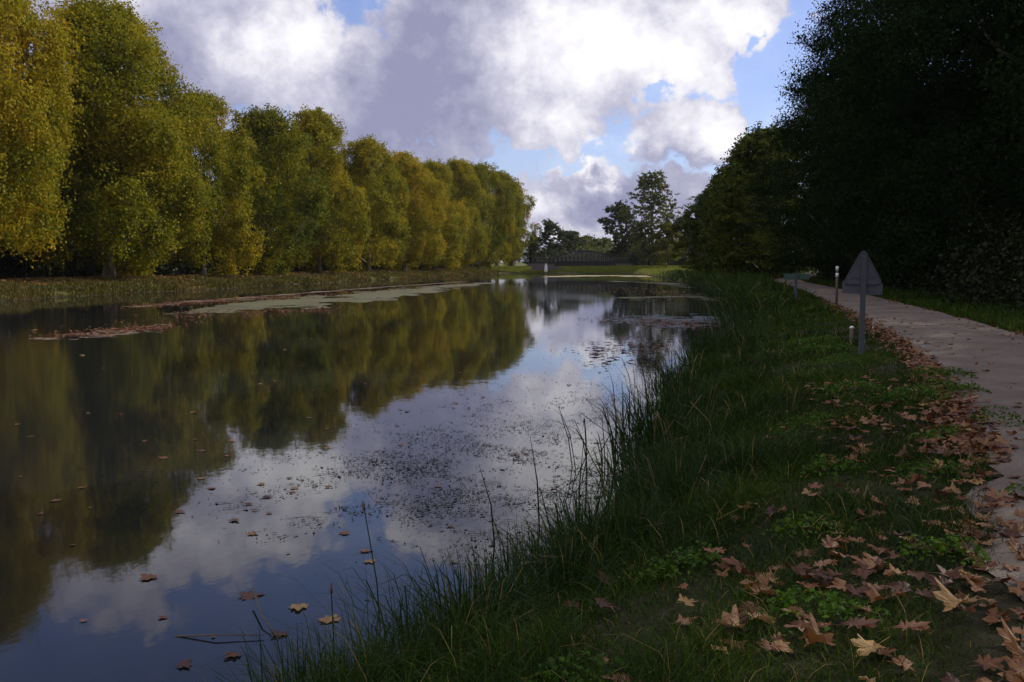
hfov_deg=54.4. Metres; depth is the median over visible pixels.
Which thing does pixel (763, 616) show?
fallen leaf
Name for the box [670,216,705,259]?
broadleaf tree
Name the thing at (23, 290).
meadow grass
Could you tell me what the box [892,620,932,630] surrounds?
fallen leaf
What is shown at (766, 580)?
fallen leaf
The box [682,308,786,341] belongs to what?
sedge clump
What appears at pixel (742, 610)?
fallen leaf
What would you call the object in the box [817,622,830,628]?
fallen leaf
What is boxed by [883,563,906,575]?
fallen leaf
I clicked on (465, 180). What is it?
tree
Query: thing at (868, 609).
fallen leaf
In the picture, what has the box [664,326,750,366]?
sedge clump
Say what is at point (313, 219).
plane tree
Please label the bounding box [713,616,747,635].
fallen leaf
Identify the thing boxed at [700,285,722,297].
sedge clump
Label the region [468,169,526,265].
tree
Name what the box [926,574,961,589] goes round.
fallen leaf
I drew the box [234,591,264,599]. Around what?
fallen leaf
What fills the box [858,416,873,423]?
fallen leaf
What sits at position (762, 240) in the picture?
acacia tree
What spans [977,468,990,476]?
fallen leaf
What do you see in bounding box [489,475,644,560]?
sedge clump
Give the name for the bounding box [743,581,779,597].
fallen leaf
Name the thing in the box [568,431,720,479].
sedge clump
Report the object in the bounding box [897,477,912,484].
fallen leaf
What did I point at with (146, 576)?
fallen leaf
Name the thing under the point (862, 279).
triangular sign
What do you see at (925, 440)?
fallen leaf
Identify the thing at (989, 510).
fallen leaf
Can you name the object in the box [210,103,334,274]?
plane tree
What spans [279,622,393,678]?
sedge clump
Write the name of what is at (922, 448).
fallen leaf
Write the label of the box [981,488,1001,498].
fallen leaf
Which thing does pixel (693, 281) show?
sedge clump
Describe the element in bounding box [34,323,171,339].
algae film
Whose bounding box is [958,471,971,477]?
fallen leaf
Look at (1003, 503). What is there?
fallen leaf
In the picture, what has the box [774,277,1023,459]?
leaf litter
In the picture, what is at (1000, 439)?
fallen leaf
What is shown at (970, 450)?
fallen leaf
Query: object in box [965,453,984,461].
fallen leaf
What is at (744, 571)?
fallen leaf
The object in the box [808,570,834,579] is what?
fallen leaf
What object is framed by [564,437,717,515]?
sedge clump
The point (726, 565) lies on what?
fallen leaf
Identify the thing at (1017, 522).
fallen leaf
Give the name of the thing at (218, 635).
twig
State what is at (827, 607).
ground ivy
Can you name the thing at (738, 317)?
sedge clump
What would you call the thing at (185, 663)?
fallen leaf
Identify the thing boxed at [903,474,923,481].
fallen leaf
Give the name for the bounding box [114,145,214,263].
plane tree
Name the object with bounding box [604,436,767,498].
sedge clump
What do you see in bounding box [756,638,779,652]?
fallen leaf
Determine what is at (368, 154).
tree
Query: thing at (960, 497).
fallen leaf
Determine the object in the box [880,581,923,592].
fallen leaf
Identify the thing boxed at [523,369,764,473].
sedge clump
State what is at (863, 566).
fallen leaf
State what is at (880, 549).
fallen leaf
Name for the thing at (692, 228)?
acacia tree
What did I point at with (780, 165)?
acacia tree
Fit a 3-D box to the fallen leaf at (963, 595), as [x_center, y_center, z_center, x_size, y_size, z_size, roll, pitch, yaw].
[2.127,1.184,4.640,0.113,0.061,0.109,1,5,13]
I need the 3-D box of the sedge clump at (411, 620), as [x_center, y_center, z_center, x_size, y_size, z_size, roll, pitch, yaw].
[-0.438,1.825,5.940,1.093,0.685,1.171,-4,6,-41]
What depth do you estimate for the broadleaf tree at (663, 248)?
230.08 m
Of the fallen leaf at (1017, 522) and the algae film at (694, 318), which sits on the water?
the algae film at (694, 318)
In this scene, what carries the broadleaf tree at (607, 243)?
on the ground at (1001, 596)
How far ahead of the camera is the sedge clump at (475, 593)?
5.51 m
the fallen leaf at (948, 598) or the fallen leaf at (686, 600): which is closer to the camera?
the fallen leaf at (948, 598)
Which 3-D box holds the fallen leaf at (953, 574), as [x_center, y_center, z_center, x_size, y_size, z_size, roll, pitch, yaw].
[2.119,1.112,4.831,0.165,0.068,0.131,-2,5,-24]
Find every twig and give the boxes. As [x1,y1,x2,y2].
[174,634,263,636]
[252,588,277,637]
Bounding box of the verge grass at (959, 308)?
[802,273,1023,335]
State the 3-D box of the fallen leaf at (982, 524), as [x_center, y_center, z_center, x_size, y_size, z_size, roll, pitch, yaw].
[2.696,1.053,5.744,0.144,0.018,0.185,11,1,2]
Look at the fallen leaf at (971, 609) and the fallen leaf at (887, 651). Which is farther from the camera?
the fallen leaf at (971, 609)
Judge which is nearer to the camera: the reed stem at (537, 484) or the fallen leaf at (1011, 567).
the fallen leaf at (1011, 567)
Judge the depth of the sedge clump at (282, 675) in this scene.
4.92 m
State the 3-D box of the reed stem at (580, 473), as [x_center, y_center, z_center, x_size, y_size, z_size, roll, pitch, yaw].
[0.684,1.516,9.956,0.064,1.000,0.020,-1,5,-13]
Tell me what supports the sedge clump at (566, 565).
on the ground at (1001, 596)
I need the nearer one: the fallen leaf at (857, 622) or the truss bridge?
the fallen leaf at (857, 622)
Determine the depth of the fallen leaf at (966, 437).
8.91 m
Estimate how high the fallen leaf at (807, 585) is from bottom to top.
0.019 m
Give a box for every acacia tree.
[666,188,735,270]
[677,173,784,271]
[683,153,804,274]
[700,121,827,274]
[741,53,950,278]
[744,109,886,277]
[756,0,1016,285]
[802,0,1023,290]
[805,0,1023,287]
[899,33,1020,249]
[947,0,1023,231]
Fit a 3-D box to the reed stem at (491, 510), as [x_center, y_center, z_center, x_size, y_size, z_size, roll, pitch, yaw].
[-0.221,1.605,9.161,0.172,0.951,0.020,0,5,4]
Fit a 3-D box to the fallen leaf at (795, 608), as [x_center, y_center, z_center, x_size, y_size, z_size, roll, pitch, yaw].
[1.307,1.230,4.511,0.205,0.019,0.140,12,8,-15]
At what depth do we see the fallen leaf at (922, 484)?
7.15 m
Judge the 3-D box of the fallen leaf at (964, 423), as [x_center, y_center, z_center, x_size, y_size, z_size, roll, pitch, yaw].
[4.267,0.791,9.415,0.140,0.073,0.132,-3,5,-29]
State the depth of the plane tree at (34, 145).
72.77 m
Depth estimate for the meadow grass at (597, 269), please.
227.39 m
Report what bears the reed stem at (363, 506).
on the ground at (1001, 596)
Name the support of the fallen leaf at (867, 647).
on the ground at (1001, 596)
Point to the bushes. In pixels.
(635, 259)
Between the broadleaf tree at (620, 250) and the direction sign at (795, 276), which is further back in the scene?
the broadleaf tree at (620, 250)
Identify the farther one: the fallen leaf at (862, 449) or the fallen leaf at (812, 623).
the fallen leaf at (862, 449)
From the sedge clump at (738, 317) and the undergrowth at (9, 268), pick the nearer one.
the sedge clump at (738, 317)
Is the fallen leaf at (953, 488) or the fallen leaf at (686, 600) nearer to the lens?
the fallen leaf at (686, 600)
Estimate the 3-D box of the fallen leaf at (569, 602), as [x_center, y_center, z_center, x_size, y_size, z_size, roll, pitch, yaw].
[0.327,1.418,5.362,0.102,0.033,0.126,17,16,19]
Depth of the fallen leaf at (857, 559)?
5.22 m
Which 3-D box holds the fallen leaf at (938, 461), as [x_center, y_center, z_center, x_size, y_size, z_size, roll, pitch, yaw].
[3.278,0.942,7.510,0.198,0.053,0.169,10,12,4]
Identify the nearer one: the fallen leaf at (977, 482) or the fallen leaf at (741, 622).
the fallen leaf at (741, 622)
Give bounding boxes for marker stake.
[849,326,853,342]
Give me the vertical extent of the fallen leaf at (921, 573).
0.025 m
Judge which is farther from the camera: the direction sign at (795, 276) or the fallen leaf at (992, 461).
the direction sign at (795, 276)
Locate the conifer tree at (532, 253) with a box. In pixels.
[519,237,543,263]
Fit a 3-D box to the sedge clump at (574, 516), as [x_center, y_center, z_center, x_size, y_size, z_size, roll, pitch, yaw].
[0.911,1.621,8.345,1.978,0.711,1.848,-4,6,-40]
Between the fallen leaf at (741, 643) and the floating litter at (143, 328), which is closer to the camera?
the fallen leaf at (741, 643)
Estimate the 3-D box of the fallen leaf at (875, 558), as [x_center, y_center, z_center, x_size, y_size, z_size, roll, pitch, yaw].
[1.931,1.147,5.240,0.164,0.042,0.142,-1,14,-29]
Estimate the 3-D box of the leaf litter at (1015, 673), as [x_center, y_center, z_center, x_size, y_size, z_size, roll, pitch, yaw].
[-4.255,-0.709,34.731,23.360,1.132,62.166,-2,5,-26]
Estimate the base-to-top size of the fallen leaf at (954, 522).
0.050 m
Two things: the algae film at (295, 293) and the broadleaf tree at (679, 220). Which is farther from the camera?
the broadleaf tree at (679, 220)
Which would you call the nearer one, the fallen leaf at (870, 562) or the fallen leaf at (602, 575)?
the fallen leaf at (870, 562)
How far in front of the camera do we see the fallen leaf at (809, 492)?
6.94 m
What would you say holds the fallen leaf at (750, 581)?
on the ground at (1001, 596)
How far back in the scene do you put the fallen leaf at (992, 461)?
7.84 m
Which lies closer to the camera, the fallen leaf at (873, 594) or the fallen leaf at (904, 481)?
the fallen leaf at (873, 594)
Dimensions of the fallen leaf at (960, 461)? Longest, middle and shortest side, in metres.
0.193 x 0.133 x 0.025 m
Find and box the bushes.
[526,245,703,266]
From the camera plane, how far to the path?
15.29 m
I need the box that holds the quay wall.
[532,264,560,270]
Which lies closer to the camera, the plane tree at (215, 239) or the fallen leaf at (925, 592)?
the fallen leaf at (925, 592)
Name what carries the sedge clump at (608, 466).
on the ground at (1001, 596)
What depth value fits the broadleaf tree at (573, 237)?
265.06 m
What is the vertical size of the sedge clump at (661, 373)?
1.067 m
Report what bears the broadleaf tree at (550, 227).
on the ground at (1001, 596)
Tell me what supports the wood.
on the ground at (1001, 596)
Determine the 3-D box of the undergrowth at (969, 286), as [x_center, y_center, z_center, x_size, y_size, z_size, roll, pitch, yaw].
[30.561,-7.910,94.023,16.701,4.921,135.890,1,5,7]
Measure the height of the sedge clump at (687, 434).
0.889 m
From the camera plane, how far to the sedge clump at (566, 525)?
6.89 m
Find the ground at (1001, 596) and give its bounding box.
[1,262,1023,681]
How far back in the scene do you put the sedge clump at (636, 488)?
8.97 m
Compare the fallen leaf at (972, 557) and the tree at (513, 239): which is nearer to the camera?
the fallen leaf at (972, 557)
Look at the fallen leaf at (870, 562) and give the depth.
5.11 m
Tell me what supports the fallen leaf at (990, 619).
on the ground at (1001, 596)
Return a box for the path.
[773,272,1023,650]
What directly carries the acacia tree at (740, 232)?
on the ground at (1001, 596)
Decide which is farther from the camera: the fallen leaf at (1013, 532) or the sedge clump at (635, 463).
the sedge clump at (635, 463)
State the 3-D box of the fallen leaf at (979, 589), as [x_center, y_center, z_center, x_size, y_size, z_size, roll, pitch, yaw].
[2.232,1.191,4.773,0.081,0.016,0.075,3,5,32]
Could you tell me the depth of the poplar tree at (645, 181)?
234.91 m
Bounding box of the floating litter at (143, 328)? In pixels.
[29,281,724,368]
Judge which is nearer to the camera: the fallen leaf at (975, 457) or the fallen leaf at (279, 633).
the fallen leaf at (279, 633)
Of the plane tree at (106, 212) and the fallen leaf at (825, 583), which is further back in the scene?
the plane tree at (106, 212)
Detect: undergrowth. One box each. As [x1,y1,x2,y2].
[0,235,476,278]
[734,205,1023,313]
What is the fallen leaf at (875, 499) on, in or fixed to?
on the ground at (1001, 596)
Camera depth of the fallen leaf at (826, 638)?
4.03 m
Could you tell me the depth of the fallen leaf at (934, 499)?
6.57 m
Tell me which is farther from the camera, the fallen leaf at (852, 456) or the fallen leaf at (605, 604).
the fallen leaf at (852, 456)
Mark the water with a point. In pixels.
(102, 429)
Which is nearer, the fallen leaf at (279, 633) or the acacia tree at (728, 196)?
the fallen leaf at (279, 633)
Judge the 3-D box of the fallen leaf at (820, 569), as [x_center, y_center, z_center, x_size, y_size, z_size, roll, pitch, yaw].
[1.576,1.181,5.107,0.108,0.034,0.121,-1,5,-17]
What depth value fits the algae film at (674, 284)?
120.23 m
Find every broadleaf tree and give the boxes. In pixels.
[535,218,568,261]
[550,230,586,257]
[573,234,605,250]
[596,200,637,265]
[599,236,613,252]
[627,237,647,264]
[649,222,683,266]
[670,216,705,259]
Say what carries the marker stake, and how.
on the ground at (1001, 596)
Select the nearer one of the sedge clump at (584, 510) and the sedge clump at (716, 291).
the sedge clump at (584, 510)
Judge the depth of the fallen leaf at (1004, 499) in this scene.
6.57 m
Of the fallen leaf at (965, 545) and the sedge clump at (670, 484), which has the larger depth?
the sedge clump at (670, 484)
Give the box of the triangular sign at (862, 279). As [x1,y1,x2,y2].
[842,251,882,354]
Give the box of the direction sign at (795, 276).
[784,273,810,298]
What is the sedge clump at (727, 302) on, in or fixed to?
on the ground at (1001, 596)
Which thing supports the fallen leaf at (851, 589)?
on the ground at (1001, 596)
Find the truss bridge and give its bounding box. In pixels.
[528,250,632,266]
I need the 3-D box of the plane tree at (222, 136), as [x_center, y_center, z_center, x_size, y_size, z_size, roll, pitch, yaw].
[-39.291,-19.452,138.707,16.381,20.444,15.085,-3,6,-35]
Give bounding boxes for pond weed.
[11,303,679,621]
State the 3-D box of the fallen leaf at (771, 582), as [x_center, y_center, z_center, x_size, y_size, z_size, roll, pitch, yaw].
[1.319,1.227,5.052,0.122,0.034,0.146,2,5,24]
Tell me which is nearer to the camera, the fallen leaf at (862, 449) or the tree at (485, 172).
the fallen leaf at (862, 449)
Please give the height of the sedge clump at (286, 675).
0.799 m
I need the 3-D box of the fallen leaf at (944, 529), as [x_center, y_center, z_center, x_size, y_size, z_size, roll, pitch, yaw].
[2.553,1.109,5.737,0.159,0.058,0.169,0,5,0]
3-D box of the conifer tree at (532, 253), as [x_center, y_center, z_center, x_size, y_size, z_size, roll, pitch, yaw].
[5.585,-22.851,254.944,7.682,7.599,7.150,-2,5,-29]
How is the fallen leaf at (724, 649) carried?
on the ground at (1001, 596)
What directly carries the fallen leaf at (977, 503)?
on the path
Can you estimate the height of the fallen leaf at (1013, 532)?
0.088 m
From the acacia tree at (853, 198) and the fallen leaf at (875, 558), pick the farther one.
the acacia tree at (853, 198)
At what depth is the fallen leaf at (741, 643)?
4.26 m
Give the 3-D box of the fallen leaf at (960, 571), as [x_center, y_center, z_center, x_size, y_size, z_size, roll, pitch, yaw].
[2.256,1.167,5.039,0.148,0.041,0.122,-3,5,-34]
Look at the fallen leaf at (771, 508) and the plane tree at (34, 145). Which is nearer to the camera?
the fallen leaf at (771, 508)
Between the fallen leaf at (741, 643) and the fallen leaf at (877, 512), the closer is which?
the fallen leaf at (741, 643)
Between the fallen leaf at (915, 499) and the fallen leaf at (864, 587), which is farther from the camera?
the fallen leaf at (915, 499)
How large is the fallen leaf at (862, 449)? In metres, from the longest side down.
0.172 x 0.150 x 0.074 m
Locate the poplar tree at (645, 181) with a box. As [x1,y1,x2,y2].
[616,170,681,265]
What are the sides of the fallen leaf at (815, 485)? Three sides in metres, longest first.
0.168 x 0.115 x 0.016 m
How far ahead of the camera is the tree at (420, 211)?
171.22 m
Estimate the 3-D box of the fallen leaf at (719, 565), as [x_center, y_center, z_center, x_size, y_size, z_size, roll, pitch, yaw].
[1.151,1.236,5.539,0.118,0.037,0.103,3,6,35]
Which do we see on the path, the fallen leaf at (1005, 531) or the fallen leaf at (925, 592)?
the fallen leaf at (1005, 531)
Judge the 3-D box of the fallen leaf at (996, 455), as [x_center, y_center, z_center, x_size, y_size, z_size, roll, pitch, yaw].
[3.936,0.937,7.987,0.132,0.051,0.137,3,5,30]
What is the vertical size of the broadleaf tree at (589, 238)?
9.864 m
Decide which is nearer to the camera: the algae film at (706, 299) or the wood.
the algae film at (706, 299)
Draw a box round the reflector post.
[835,266,838,303]
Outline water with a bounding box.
[0,273,727,681]
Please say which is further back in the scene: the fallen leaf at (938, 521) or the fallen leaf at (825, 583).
the fallen leaf at (938, 521)
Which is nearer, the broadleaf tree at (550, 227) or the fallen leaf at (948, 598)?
the fallen leaf at (948, 598)
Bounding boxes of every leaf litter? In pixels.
[0,268,467,285]
[15,307,1023,681]
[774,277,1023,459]
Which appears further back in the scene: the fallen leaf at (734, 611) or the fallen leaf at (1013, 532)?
the fallen leaf at (1013, 532)
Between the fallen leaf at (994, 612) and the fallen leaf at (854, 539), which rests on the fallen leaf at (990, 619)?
the fallen leaf at (994, 612)
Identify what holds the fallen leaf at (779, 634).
on the ground at (1001, 596)
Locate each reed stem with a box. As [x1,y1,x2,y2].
[329,583,334,657]
[362,500,380,627]
[479,466,494,543]
[530,437,539,527]
[579,449,582,506]
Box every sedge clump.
[185,606,444,681]
[188,621,375,681]
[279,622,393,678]
[314,533,608,681]
[328,581,471,659]
[355,524,607,646]
[450,500,678,597]
[460,507,590,597]
[468,486,658,562]
[485,497,652,544]
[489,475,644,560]
[493,513,646,602]
[522,489,719,565]
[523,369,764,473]
[544,433,719,512]
[551,469,683,514]
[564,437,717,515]
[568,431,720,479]
[569,437,703,510]
[574,370,748,428]
[581,442,789,516]
[590,379,749,433]
[597,440,739,513]
[602,348,732,399]
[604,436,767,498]
[608,409,724,472]
[642,422,823,489]
[644,340,740,379]
[649,356,726,407]
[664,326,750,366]
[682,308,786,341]
[683,274,708,286]
[686,312,773,347]
[689,290,761,321]
[692,307,750,329]
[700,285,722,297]
[704,284,727,298]
[705,304,772,335]
[706,289,739,311]
[721,300,745,324]
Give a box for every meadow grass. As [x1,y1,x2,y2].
[0,267,498,300]
[481,265,707,276]
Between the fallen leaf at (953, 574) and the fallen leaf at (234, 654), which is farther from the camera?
the fallen leaf at (234, 654)
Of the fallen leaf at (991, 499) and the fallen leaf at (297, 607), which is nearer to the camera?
the fallen leaf at (991, 499)
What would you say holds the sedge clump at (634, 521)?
on the ground at (1001, 596)
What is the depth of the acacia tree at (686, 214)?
149.38 m
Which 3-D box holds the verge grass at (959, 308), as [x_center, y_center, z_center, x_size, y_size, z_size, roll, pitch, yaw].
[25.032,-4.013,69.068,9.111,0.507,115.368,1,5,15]
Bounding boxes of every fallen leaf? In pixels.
[138,573,156,579]
[169,659,192,667]
[224,650,242,657]
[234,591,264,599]
[269,629,289,636]
[290,603,308,610]
[318,614,340,622]
[564,599,578,608]
[588,598,620,609]
[598,570,613,584]
[671,614,697,624]
[676,594,698,605]
[677,582,687,588]
[702,546,726,552]
[709,567,729,576]
[711,644,727,653]
[713,561,724,568]
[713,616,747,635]
[717,604,744,627]
[717,635,746,651]
[721,561,743,571]
[722,556,750,571]
[734,566,761,578]
[737,503,751,508]
[737,598,763,618]
[740,575,762,584]
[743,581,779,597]
[744,576,768,596]
[748,611,775,623]
[756,504,782,514]
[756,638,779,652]
[761,574,778,582]
[763,569,775,577]
[765,639,793,652]
[768,576,784,585]
[769,565,782,569]
[771,632,784,641]
[782,605,818,619]
[783,557,811,573]
[783,619,823,631]
[793,549,816,556]
[797,581,820,587]
[799,612,833,639]
[801,488,821,495]
[801,573,823,582]
[804,627,835,646]
[808,482,823,489]
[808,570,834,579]
[812,559,830,567]
[812,577,835,587]
[813,566,827,574]
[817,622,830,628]
[820,535,844,551]
[821,535,848,542]
[826,551,845,557]
[826,577,856,591]
[827,568,842,577]
[828,549,856,557]
[841,616,882,628]
[842,536,865,542]
[844,454,857,459]
[845,584,875,601]
[846,604,875,613]
[851,556,874,565]
[851,568,875,578]
[851,633,888,656]
[856,444,868,453]
[856,508,874,518]
[857,557,883,569]
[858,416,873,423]
[858,581,888,592]
[863,552,887,562]
[863,553,887,568]
[865,584,892,601]
[867,543,889,553]
[870,495,887,505]
[872,510,885,514]
[877,647,896,656]
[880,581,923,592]
[882,655,920,671]
[883,546,906,559]
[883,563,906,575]
[888,530,910,535]
[888,589,907,596]
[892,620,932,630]
[895,445,908,457]
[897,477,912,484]
[903,415,915,419]
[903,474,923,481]
[906,496,921,505]
[907,568,928,579]
[909,538,934,548]
[914,439,928,442]
[914,443,927,453]
[915,586,936,602]
[917,481,931,488]
[921,520,949,524]
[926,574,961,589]
[930,488,946,497]
[931,497,951,503]
[932,459,950,468]
[932,564,963,578]
[932,576,984,611]
[942,527,972,541]
[943,482,960,493]
[946,568,974,575]
[948,435,964,440]
[953,519,977,529]
[954,495,968,499]
[954,589,977,602]
[954,603,977,611]
[955,539,974,553]
[957,420,969,426]
[958,459,980,466]
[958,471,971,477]
[960,554,981,560]
[960,572,989,591]
[961,434,971,440]
[963,446,978,454]
[963,537,999,544]
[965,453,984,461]
[966,574,986,582]
[967,520,990,526]
[968,479,982,484]
[968,560,997,570]
[969,528,996,539]
[971,587,985,592]
[973,437,987,447]
[973,501,989,506]
[973,653,1004,670]
[975,504,1000,513]
[975,512,991,521]
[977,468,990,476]
[977,596,995,602]
[979,601,1000,610]
[980,459,999,463]
[980,495,998,501]
[980,607,1011,618]
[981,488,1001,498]
[983,611,1010,624]
[986,515,1016,526]
[986,576,1010,583]
[991,457,1011,462]
[993,453,1010,458]
[995,434,1011,442]
[996,496,1019,501]
[997,489,1011,494]
[998,523,1019,537]
[1000,501,1015,506]
[1000,528,1022,537]
[1003,561,1020,570]
[1004,519,1023,527]
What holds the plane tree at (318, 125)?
on the ground at (1001, 596)
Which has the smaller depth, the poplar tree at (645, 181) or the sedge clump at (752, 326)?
the sedge clump at (752, 326)
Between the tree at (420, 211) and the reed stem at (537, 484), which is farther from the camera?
the tree at (420, 211)
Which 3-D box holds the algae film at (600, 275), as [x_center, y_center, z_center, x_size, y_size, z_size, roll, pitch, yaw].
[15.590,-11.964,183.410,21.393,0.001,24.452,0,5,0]
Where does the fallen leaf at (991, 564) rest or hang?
on the ground at (1001, 596)
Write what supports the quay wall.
on the ground at (1001, 596)
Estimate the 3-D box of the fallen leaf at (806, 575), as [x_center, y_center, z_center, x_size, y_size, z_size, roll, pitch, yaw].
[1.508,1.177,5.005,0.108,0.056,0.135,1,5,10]
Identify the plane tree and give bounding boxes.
[0,0,88,268]
[1,0,217,277]
[22,104,142,275]
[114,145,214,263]
[147,86,269,275]
[192,127,275,253]
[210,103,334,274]
[259,103,373,272]
[268,145,326,263]
[338,171,389,257]
[489,182,543,266]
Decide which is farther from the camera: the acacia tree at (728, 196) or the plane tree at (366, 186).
the plane tree at (366, 186)
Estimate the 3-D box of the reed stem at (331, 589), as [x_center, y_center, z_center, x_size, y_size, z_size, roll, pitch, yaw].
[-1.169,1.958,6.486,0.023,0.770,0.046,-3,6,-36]
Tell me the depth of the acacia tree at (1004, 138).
56.07 m
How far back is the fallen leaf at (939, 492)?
6.76 m
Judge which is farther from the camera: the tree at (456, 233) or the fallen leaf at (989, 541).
the tree at (456, 233)
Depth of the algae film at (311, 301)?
67.19 m
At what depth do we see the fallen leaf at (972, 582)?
4.87 m
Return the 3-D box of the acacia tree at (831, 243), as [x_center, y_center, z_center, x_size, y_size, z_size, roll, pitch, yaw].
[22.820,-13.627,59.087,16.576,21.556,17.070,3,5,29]
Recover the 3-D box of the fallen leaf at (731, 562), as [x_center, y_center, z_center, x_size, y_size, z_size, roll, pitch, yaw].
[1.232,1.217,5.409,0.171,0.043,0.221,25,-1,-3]
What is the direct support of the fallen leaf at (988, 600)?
on the ground at (1001, 596)
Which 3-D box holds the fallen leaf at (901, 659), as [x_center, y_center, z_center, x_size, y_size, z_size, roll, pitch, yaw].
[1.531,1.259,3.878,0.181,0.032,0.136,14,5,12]
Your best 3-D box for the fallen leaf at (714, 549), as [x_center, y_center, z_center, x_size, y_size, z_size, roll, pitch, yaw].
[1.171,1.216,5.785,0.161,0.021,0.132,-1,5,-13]
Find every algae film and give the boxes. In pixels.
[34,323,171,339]
[123,282,458,306]
[169,283,496,314]
[545,275,653,276]
[607,313,720,327]
[608,281,693,287]
[616,295,716,300]
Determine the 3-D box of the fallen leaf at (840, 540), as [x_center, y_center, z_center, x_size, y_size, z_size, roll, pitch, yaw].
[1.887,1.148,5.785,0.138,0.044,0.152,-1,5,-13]
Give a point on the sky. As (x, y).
(574, 100)
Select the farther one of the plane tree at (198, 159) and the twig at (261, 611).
the plane tree at (198, 159)
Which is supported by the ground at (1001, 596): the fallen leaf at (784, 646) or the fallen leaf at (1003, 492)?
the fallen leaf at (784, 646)
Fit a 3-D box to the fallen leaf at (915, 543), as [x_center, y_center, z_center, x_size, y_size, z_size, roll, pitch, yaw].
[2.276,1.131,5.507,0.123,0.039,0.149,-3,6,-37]
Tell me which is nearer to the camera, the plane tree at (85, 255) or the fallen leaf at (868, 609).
the fallen leaf at (868, 609)
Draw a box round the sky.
[10,0,995,261]
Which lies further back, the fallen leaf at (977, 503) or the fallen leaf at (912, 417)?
the fallen leaf at (912, 417)
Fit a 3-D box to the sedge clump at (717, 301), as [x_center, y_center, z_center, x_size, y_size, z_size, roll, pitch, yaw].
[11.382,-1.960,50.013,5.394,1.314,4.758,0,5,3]
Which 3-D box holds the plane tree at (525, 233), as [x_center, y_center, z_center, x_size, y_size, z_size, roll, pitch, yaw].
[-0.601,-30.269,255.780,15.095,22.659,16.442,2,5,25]
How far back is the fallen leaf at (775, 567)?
5.29 m
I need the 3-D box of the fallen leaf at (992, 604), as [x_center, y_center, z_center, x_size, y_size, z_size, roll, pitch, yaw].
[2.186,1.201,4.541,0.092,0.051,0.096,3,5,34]
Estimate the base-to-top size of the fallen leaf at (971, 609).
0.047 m
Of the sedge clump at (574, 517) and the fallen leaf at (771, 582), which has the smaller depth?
the fallen leaf at (771, 582)
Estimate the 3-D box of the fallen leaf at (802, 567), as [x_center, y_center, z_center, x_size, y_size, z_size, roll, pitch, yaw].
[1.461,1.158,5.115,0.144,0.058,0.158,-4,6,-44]
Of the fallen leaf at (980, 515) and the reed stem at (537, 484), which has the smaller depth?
the fallen leaf at (980, 515)
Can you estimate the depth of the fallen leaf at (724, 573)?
5.32 m
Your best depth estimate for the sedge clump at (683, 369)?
16.68 m
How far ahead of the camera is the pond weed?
12.00 m
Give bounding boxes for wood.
[564,233,682,265]
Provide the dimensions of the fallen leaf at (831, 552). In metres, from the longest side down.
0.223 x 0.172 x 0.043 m
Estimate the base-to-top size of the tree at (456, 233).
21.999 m
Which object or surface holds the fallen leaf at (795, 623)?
on the ground at (1001, 596)
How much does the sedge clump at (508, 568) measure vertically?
0.791 m
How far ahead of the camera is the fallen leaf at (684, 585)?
5.17 m
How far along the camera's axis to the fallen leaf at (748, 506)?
6.91 m
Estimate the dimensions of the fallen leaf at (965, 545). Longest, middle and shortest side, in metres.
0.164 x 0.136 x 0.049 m
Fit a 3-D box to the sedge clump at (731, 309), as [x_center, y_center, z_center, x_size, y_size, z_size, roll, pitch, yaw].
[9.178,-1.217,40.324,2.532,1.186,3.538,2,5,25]
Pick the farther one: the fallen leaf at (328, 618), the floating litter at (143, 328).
the floating litter at (143, 328)
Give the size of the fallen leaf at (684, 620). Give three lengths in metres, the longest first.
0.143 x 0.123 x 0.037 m
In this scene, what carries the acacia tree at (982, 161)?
on the ground at (1001, 596)
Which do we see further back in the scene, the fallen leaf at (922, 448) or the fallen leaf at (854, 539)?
the fallen leaf at (922, 448)
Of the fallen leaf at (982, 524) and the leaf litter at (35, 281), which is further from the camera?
the leaf litter at (35, 281)
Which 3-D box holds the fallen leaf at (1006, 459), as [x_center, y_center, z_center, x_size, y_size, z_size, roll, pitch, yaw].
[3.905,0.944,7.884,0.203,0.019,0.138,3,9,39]
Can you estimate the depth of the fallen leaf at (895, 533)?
5.61 m
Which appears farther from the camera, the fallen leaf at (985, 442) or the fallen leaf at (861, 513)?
the fallen leaf at (985, 442)
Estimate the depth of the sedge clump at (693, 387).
14.95 m
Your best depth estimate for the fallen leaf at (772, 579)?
5.07 m
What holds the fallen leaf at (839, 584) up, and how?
on the ground at (1001, 596)
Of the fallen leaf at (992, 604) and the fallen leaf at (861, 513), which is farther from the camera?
the fallen leaf at (861, 513)
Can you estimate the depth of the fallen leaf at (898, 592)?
4.66 m
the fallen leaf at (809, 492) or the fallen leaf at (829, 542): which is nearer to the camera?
the fallen leaf at (829, 542)
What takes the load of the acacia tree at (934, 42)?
on the ground at (1001, 596)
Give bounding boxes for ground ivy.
[517,334,1023,681]
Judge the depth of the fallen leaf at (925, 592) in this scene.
4.63 m

